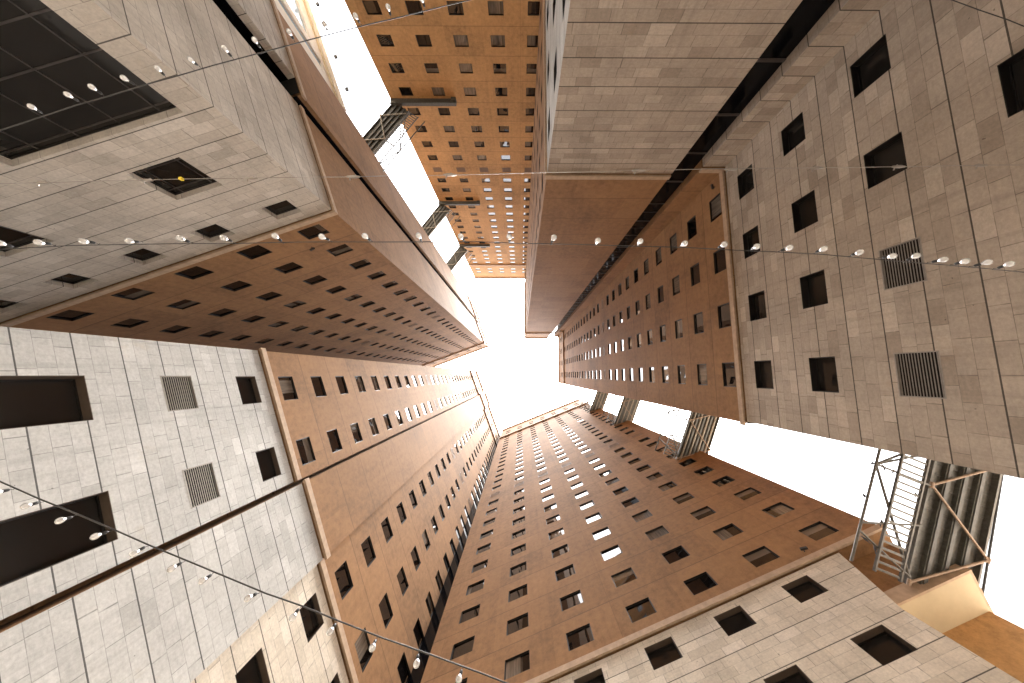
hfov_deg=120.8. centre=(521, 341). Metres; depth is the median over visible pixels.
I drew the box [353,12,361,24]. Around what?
light bulb
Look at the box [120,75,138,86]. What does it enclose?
light bulb
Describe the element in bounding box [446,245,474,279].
footbridge
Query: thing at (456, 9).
window
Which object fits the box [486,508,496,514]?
window
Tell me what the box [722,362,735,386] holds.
window
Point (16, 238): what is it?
window
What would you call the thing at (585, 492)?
window
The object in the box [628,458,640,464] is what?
window
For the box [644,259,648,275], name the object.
window
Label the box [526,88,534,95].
window
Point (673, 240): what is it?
window
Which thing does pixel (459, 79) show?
tower
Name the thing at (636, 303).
window
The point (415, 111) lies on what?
window
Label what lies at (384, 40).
window
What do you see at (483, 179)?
window
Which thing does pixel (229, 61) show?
cable
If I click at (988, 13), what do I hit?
cable
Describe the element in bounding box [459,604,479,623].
window
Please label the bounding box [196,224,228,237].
window
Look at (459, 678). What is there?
light bulb
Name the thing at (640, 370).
window
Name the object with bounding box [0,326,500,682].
tower
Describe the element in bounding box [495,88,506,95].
window
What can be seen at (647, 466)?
window
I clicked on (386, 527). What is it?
window
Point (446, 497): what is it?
window
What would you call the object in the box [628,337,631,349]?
window
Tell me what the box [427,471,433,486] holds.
window
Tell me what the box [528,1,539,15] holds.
window
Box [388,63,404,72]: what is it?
window
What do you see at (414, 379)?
window
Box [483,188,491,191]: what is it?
window
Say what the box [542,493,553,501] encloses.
window
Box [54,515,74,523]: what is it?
light bulb
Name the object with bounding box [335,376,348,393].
window
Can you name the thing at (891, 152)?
window
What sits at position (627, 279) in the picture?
window
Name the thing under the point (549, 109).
window
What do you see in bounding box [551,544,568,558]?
window
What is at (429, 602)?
window
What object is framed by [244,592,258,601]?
light bulb
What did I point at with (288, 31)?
light bulb
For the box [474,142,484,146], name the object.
window
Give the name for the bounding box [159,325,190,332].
window
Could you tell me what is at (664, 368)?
window
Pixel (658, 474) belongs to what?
window
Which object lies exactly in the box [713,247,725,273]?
window
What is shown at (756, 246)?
light bulb
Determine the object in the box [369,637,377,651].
light bulb
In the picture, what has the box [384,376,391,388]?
window
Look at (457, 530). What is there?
window
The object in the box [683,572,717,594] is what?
window
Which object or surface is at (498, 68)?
window
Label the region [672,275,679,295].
window
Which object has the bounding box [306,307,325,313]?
window
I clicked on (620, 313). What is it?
window
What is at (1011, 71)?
window
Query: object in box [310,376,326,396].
window
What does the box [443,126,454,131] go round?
window
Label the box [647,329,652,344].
window
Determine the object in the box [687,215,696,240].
window
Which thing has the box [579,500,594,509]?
window
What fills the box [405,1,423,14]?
window
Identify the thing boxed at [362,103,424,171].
footbridge
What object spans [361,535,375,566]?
window
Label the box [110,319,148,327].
window
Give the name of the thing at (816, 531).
window
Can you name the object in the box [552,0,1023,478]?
tower
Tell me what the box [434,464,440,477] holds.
window
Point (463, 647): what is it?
window
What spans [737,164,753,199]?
window
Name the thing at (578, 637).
window
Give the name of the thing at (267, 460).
window
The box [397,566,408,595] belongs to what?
window
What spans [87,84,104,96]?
light bulb
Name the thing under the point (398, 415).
window
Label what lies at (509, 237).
light bulb
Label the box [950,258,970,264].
light bulb
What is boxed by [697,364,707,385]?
window
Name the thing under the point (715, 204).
window
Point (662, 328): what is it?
window
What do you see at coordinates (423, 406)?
window
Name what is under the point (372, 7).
window
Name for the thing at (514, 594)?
window
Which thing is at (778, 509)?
window
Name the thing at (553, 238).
light bulb
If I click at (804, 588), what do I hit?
window
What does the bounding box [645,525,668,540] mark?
window
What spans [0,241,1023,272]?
cable
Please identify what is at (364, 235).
light bulb
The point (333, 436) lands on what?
window
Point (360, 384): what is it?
window
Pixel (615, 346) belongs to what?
window
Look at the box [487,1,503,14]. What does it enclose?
window
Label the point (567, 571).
window
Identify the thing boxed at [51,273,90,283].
window
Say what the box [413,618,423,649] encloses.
window
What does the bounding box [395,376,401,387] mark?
window
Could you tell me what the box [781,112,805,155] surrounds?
window
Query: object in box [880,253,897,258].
light bulb
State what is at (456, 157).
window
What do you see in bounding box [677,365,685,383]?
window
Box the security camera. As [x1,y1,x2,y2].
[800,546,807,551]
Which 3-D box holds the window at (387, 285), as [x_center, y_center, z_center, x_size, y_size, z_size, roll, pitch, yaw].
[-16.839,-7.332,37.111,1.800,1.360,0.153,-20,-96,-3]
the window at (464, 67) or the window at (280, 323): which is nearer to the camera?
the window at (280, 323)
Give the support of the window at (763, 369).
in the tower at (924, 361)
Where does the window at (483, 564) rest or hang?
in the tower at (597, 549)
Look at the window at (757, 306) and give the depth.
20.09 m
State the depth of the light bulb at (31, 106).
3.50 m
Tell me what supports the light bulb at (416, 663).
hanging from the cable at (263, 592)
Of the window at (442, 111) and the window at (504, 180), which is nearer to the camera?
the window at (442, 111)
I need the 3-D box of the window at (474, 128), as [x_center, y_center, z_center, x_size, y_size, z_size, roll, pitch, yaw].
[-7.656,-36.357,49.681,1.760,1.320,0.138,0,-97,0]
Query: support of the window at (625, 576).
in the tower at (597, 549)
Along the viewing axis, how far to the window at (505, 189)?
66.20 m
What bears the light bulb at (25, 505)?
hanging from the cable at (263, 592)
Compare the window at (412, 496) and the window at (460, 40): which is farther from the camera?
the window at (460, 40)
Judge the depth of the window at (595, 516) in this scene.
33.72 m
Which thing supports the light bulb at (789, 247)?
hanging from the cable at (520, 243)
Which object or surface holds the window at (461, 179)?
in the tower at (459, 79)
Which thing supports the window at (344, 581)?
in the tower at (348, 491)
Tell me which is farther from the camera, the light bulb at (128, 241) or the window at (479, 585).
the window at (479, 585)
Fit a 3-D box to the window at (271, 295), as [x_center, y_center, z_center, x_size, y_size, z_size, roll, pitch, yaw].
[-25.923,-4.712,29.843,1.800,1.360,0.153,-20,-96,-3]
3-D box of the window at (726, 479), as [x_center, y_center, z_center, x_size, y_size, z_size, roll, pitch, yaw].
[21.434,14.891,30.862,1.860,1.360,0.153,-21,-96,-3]
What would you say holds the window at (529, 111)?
in the tower at (459, 79)
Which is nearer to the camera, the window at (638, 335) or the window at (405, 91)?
the window at (638, 335)
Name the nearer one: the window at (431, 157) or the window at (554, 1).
the window at (554, 1)
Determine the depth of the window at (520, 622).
23.37 m
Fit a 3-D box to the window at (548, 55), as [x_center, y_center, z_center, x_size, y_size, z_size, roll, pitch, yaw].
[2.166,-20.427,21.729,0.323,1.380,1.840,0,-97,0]
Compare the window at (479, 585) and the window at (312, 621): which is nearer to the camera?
the window at (312, 621)
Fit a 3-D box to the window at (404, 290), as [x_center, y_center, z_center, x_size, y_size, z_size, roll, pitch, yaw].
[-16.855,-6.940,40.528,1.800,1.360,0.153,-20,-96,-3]
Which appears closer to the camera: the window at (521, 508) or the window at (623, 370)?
the window at (521, 508)
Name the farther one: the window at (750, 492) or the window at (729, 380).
the window at (750, 492)
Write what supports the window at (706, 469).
in the tower at (597, 549)
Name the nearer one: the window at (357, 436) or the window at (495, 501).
the window at (357, 436)
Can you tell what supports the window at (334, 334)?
in the tower at (386, 294)
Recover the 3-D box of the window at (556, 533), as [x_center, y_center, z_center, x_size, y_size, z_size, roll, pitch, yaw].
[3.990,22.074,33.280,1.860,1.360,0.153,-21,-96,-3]
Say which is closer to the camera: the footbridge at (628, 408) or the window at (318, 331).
the window at (318, 331)
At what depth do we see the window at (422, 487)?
37.32 m
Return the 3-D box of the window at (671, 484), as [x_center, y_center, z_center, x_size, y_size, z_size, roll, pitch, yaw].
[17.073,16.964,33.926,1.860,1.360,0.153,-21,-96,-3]
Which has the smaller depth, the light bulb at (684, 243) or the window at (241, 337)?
the light bulb at (684, 243)
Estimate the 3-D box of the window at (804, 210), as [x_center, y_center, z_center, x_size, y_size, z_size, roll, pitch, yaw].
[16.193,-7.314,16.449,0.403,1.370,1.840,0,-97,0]
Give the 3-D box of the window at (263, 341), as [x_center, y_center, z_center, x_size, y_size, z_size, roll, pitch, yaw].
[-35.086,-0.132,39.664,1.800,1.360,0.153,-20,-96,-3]
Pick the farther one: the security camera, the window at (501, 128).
the window at (501, 128)
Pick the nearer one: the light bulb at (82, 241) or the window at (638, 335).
the light bulb at (82, 241)
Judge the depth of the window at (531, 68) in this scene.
39.95 m
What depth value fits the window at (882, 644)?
14.17 m
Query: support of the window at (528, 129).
in the tower at (459, 79)
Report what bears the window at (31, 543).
in the tower at (348, 491)
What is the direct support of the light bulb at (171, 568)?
hanging from the cable at (263, 592)
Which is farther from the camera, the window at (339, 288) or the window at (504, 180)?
the window at (504, 180)
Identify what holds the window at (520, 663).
in the tower at (597, 549)
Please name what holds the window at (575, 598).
in the tower at (597, 549)
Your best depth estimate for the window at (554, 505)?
40.09 m
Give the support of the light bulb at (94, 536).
hanging from the cable at (263, 592)
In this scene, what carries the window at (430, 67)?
in the tower at (459, 79)
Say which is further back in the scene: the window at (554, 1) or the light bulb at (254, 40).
the window at (554, 1)
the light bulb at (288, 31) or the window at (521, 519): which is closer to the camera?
the light bulb at (288, 31)
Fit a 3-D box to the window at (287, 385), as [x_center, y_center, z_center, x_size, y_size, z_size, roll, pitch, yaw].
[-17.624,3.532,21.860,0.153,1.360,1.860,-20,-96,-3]
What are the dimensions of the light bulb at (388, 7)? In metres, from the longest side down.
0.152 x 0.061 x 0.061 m
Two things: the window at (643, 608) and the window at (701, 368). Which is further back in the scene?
the window at (701, 368)
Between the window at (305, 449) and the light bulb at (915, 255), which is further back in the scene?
the window at (305, 449)
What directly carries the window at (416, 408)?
in the tower at (348, 491)
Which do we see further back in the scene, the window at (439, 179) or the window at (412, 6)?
the window at (439, 179)
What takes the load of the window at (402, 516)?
in the tower at (348, 491)
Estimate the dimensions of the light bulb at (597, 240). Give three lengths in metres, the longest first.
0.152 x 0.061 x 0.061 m
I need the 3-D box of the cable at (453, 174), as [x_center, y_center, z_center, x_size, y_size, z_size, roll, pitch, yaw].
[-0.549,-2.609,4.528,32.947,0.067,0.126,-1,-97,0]
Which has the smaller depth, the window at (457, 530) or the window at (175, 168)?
the window at (175, 168)
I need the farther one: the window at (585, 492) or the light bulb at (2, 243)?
the window at (585, 492)
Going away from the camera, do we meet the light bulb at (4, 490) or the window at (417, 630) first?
the light bulb at (4, 490)
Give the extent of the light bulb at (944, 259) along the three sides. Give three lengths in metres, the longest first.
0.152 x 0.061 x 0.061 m
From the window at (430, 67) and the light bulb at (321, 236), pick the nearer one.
the light bulb at (321, 236)
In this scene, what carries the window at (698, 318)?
in the tower at (924, 361)
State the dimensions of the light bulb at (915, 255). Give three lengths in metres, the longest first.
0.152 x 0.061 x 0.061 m
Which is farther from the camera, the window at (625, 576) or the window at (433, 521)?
the window at (433, 521)
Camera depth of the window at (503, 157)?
56.30 m
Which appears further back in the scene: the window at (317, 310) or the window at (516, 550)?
the window at (317, 310)
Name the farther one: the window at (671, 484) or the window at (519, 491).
the window at (519, 491)
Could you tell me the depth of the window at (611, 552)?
27.11 m
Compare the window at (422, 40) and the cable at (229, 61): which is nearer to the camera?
the cable at (229, 61)
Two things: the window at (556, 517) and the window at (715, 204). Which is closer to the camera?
the window at (715, 204)
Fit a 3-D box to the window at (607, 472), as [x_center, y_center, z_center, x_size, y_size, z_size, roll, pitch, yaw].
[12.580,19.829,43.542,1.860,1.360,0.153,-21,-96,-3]
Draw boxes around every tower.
[0,0,488,366]
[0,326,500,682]
[344,0,539,278]
[421,398,1023,682]
[524,0,801,338]
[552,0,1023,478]
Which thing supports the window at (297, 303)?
in the tower at (386, 294)
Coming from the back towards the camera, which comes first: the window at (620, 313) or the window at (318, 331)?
the window at (620, 313)
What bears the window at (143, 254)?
in the tower at (386, 294)
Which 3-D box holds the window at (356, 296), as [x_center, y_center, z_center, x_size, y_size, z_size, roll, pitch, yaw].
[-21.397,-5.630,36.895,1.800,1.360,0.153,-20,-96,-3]
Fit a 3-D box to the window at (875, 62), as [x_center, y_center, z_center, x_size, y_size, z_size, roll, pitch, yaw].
[16.210,-12.618,13.379,0.403,1.400,1.720,0,-97,0]
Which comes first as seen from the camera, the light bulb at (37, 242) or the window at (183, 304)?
the light bulb at (37, 242)
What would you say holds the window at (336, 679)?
in the tower at (348, 491)
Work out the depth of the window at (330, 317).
40.38 m
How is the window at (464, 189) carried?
in the tower at (459, 79)
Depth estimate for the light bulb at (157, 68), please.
3.56 m
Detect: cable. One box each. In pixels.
[0,0,469,130]
[0,163,987,185]
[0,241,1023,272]
[0,481,507,682]
[952,0,1023,26]
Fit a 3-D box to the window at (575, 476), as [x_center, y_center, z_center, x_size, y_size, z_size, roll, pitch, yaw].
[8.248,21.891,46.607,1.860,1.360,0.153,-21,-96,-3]
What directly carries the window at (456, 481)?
in the tower at (348, 491)
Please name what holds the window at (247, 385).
in the tower at (348, 491)
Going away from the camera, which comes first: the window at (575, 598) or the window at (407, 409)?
the window at (575, 598)
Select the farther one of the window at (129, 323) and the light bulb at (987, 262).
the window at (129, 323)
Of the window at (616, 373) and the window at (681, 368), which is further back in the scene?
the window at (616, 373)
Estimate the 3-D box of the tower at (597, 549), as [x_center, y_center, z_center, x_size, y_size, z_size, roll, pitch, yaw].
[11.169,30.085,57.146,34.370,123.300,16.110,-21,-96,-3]
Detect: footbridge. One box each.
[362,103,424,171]
[421,203,459,247]
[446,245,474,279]
[580,390,608,411]
[601,394,641,425]
[655,407,722,459]
[850,449,1003,593]
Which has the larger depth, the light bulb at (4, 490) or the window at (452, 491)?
the window at (452, 491)
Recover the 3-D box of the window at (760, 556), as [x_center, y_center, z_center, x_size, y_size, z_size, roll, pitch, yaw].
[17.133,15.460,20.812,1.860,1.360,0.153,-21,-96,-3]
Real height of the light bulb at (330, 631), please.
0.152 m
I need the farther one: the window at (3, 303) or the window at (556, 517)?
the window at (556, 517)
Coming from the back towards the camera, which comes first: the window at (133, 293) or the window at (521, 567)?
the window at (521, 567)
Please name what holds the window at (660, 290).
in the tower at (924, 361)
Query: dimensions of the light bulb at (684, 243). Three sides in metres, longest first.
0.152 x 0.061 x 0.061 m
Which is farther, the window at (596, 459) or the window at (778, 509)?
the window at (596, 459)
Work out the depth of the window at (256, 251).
23.36 m
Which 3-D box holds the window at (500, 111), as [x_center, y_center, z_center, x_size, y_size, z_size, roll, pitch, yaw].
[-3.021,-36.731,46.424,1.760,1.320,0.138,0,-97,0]
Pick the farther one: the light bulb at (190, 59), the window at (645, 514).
the window at (645, 514)
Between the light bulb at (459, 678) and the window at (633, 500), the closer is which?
the light bulb at (459, 678)
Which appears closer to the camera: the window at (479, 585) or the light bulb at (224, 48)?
the light bulb at (224, 48)
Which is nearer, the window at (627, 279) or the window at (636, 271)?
the window at (636, 271)
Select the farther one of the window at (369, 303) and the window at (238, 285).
the window at (369, 303)
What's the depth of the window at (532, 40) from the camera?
36.63 m
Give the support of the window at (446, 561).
in the tower at (348, 491)
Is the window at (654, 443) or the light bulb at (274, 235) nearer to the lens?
the light bulb at (274, 235)
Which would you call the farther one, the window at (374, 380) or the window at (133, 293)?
the window at (374, 380)
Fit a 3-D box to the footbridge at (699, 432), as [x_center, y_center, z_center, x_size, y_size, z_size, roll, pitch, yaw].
[22.910,12.086,39.445,7.390,0.600,8.603,22,-96,2]
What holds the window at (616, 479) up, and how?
in the tower at (597, 549)
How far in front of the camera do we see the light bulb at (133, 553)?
2.84 m
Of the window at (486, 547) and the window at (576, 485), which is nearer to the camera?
the window at (486, 547)
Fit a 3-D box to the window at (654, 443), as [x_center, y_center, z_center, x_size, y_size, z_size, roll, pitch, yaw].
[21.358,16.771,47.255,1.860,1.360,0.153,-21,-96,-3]
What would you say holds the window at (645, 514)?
in the tower at (597, 549)
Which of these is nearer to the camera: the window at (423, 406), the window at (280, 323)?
the window at (280, 323)
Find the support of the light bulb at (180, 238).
hanging from the cable at (520, 243)
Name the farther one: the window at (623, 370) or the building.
the window at (623, 370)
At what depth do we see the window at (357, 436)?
28.11 m
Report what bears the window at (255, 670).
in the tower at (348, 491)
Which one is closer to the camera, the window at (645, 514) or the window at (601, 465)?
the window at (645, 514)
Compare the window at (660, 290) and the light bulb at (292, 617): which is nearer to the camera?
the light bulb at (292, 617)
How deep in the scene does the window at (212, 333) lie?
33.04 m
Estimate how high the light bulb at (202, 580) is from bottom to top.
0.152 m
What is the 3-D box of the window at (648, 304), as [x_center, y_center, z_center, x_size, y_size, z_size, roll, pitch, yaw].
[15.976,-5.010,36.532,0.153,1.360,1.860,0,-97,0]
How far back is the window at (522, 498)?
46.49 m
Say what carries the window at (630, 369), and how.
in the tower at (924, 361)
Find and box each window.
[0,0,175,159]
[0,226,44,251]
[0,300,18,307]
[0,376,92,429]
[0,491,117,586]
[46,310,94,320]
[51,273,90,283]
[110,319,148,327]
[111,288,154,299]
[125,248,160,260]
[132,157,216,194]
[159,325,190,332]
[166,299,199,309]
[175,266,213,278]
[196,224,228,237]
[199,331,223,337]
[208,308,236,316]
[220,281,251,291]
[229,335,250,340]
[235,376,261,404]
[235,647,269,682]
[236,245,271,258]
[241,315,265,322]
[255,292,281,300]
[255,338,274,343]
[255,447,280,481]
[265,200,296,214]
[268,321,287,327]
[274,262,303,273]
[276,341,292,345]
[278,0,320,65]
[278,376,297,400]
[283,300,305,307]
[286,0,306,32]
[291,326,307,331]
[294,344,309,347]
[296,437,315,464]
[297,224,329,238]
[299,592,323,642]
[303,275,326,284]
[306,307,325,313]
[308,330,323,334]
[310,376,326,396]
[324,333,337,337]
[325,313,341,319]
[326,244,352,255]
[326,286,345,293]
[326,429,341,452]
[331,673,339,682]
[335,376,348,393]
[335,561,352,599]
[340,318,355,323]
[344,294,361,300]
[349,259,371,268]
[350,422,362,443]
[354,322,366,326]
[355,376,365,391]
[355,628,372,672]
[359,301,374,306]
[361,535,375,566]
[362,0,382,14]
[367,271,385,279]
[368,418,378,435]
[371,376,379,390]
[372,307,386,312]
[376,35,394,46]
[379,592,392,627]
[381,281,397,288]
[381,517,392,542]
[383,312,395,316]
[383,414,391,429]
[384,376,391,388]
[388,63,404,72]
[393,289,408,295]
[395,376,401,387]
[395,410,402,424]
[396,501,406,523]
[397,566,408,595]
[397,653,410,682]
[398,87,413,95]
[403,296,416,301]
[404,376,410,386]
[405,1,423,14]
[405,407,412,420]
[407,108,420,114]
[409,490,417,508]
[411,546,420,570]
[412,301,423,306]
[412,376,417,385]
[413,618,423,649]
[414,405,420,417]
[415,35,431,46]
[415,126,426,131]
[419,480,426,496]
[421,141,432,146]
[421,403,426,413]
[422,529,429,549]
[424,63,438,72]
[425,591,434,617]
[427,155,437,159]
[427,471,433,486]
[431,87,444,95]
[431,516,438,534]
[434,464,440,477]
[435,570,442,592]
[437,178,445,181]
[438,108,450,114]
[438,504,444,520]
[441,188,449,191]
[441,458,445,470]
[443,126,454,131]
[443,553,449,572]
[445,495,450,509]
[446,1,463,14]
[448,141,458,146]
[450,487,455,498]
[450,538,455,554]
[450,636,474,659]
[452,155,462,159]
[453,35,468,46]
[455,478,459,491]
[455,526,460,540]
[459,63,472,72]
[459,178,468,181]
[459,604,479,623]
[460,515,464,528]
[463,87,476,95]
[463,188,470,191]
[466,579,484,595]
[468,108,479,114]
[471,126,481,131]
[471,559,487,572]
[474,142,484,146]
[476,543,490,554]
[477,155,486,159]
[480,529,492,538]
[481,178,489,181]
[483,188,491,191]
[483,518,494,525]
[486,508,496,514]
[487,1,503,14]
[488,499,498,505]
[490,35,504,46]
[493,64,505,73]
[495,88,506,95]
[497,108,507,115]
[498,126,508,131]
[500,142,509,146]
[501,155,509,159]
[503,179,510,182]
[504,188,511,191]
[504,650,529,679]
[506,612,528,635]
[508,584,527,602]
[510,562,526,576]
[511,529,525,539]
[511,543,525,555]
[512,516,524,525]
[513,496,523,503]
[513,505,524,513]
[514,488,523,494]
[525,126,532,132]
[525,142,532,146]
[525,155,531,159]
[526,64,536,73]
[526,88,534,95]
[526,108,533,115]
[527,35,537,46]
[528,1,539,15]
[539,478,549,484]
[540,485,551,491]
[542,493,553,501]
[544,503,556,511]
[546,514,559,524]
[547,4,548,27]
[547,55,548,77]
[548,109,549,140]
[548,527,564,539]
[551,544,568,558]
[553,0,555,24]
[554,54,556,90]
[555,564,574,580]
[559,590,583,610]
[564,468,574,473]
[566,623,593,650]
[567,474,578,480]
[571,481,582,488]
[574,668,605,682]
[575,490,588,498]
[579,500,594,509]
[585,512,601,523]
[588,458,599,463]
[592,526,610,539]
[593,463,605,469]
[599,470,611,476]
[600,545,622,560]
[605,477,619,485]
[611,567,636,587]
[612,486,628,495]
[614,342,616,352]
[615,369,617,379]
[618,283,620,295]
[619,311,622,322]
[620,339,623,350]
[620,452,632,457]
[621,497,639,507]
[622,369,624,380]
[625,597,656,622]
[626,276,628,289]
[627,306,630,319]
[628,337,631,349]
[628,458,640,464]
[629,368,632,380]
[632,510,652,521]
[634,268,637,283]
[635,300,639,314]
[636,464,650,471]
[637,333,640,347]
[638,368,642,381]
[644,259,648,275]
[644,636,682,669]
[645,293,650,309]
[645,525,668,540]
[646,441,658,446]
[646,472,662,480]
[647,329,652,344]
[649,367,654,381]
[655,247,661,265]
[656,446,667,452]
[657,285,663,303]
[658,481,676,490]
[660,325,665,341]
[662,366,668,382]
[662,546,689,563]
[670,233,676,253]
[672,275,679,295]
[673,492,694,503]
[675,319,682,338]
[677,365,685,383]
[678,458,695,466]
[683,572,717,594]
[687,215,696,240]
[690,262,699,285]
[690,506,715,519]
[694,312,703,333]
[694,466,713,475]
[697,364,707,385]
[709,193,721,221]
[712,475,734,486]
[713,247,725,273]
[713,523,743,539]
[713,605,756,635]
[717,302,730,328]
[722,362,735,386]
[733,487,760,499]
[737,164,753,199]
[742,546,779,567]
[743,225,759,258]
[748,290,766,320]
[754,360,773,388]
[762,502,793,517]
[763,664,812,682]
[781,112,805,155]
[781,575,828,602]
[791,190,817,232]
[798,521,838,540]
[800,270,827,308]
[809,356,838,392]
[850,34,890,97]
[850,624,917,665]
[863,131,906,188]
[997,49,1023,117]
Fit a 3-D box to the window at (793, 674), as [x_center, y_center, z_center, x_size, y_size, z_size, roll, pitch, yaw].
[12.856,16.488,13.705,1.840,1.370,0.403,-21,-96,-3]
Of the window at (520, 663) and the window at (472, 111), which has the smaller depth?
the window at (520, 663)
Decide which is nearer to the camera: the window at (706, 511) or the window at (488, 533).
the window at (706, 511)
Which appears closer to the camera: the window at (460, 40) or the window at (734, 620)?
the window at (734, 620)
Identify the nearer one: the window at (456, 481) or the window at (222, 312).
the window at (222, 312)
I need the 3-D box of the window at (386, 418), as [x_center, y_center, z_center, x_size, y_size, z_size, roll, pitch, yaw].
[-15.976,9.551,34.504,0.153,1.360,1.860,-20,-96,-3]
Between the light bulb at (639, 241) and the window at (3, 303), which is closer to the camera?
the light bulb at (639, 241)
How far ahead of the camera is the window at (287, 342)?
43.32 m
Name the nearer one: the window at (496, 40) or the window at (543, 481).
the window at (496, 40)
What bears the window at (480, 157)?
in the tower at (459, 79)
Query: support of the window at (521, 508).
in the tower at (597, 549)
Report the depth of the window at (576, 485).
43.62 m
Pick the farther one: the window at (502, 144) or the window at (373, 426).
the window at (502, 144)
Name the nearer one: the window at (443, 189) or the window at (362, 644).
the window at (362, 644)
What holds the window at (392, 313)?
in the tower at (386, 294)
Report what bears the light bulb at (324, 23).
hanging from the cable at (229, 61)
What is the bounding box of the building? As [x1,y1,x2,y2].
[274,0,346,110]
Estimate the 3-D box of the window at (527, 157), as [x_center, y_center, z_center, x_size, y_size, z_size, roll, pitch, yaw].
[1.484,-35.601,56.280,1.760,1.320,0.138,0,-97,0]
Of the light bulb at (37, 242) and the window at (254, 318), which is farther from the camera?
the window at (254, 318)
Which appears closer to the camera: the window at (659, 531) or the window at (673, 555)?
the window at (673, 555)
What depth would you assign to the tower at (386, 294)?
19.13 m
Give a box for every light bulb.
[0,240,17,247]
[0,489,13,493]
[19,501,43,508]
[27,103,44,114]
[33,239,55,245]
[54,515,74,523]
[63,91,81,103]
[78,238,99,243]
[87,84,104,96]
[90,530,112,539]
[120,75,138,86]
[124,238,141,243]
[129,544,149,556]
[154,65,165,76]
[166,560,185,572]
[176,235,192,242]
[187,56,200,67]
[198,572,214,584]
[219,235,234,243]
[221,45,232,57]
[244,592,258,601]
[251,37,261,48]
[271,233,283,243]
[286,28,294,41]
[289,607,300,621]
[318,234,332,241]
[322,21,328,32]
[326,623,336,635]
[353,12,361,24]
[362,233,371,240]
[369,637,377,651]
[385,3,391,18]
[413,651,419,668]
[416,232,422,242]
[456,666,462,682]
[458,233,465,241]
[506,234,511,241]
[550,235,556,244]
[595,238,600,244]
[637,238,642,245]
[680,241,687,246]
[716,241,727,248]
[750,244,759,250]
[778,245,793,251]
[813,246,827,253]
[848,249,863,256]
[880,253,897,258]
[904,253,920,262]
[927,256,948,262]
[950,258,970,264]
[968,259,992,267]
[992,261,1014,269]
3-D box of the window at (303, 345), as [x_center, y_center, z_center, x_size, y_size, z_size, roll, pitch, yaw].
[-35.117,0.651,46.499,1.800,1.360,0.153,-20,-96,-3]
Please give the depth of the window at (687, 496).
30.85 m
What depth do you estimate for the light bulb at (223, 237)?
3.00 m
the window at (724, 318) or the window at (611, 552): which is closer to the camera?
the window at (724, 318)
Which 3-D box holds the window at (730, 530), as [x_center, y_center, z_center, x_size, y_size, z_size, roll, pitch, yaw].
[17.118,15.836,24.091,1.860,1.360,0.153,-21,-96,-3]
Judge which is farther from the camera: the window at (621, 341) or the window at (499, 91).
the window at (621, 341)
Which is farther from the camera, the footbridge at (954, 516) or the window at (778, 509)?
the window at (778, 509)
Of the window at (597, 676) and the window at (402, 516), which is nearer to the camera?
the window at (597, 676)
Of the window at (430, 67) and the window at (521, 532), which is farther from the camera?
the window at (430, 67)
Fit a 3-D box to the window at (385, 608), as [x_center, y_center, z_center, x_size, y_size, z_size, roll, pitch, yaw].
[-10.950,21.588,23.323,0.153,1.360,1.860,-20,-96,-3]
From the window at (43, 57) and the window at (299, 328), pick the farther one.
the window at (299, 328)
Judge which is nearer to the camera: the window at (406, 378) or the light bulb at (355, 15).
the light bulb at (355, 15)
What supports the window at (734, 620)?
in the tower at (597, 549)
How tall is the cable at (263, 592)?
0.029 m
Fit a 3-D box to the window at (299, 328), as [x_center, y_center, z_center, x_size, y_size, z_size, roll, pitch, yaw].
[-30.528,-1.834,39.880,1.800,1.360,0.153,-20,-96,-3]
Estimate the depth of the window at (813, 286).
16.25 m
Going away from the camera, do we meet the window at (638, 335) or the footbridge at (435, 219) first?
the window at (638, 335)
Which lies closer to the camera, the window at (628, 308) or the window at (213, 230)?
the window at (213, 230)
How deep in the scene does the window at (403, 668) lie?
23.06 m
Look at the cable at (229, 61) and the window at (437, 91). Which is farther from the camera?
the window at (437, 91)
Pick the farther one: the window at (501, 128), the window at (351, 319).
the window at (501, 128)
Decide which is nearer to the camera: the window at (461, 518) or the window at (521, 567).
the window at (521, 567)
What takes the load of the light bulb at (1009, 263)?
hanging from the cable at (520, 243)
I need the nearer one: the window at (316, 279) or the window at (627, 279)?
the window at (316, 279)
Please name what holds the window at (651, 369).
in the tower at (924, 361)
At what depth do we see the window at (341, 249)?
27.04 m
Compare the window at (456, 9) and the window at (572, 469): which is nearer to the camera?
the window at (456, 9)
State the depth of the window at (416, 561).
30.14 m
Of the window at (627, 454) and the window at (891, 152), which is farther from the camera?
the window at (627, 454)
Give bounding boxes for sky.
[309,0,1023,627]
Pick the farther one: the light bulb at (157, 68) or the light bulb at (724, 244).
the light bulb at (157, 68)
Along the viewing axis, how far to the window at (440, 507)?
40.16 m
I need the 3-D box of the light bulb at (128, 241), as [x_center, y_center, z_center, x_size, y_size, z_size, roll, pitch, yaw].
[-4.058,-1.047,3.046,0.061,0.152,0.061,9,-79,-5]
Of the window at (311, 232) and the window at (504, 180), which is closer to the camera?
the window at (311, 232)
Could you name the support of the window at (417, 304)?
in the tower at (386, 294)
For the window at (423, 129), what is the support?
in the tower at (459, 79)
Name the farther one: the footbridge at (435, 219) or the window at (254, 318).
the footbridge at (435, 219)
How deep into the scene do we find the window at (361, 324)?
47.19 m
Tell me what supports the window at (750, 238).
in the tower at (924, 361)
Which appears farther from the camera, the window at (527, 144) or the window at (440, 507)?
the window at (527, 144)
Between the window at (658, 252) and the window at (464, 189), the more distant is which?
the window at (464, 189)

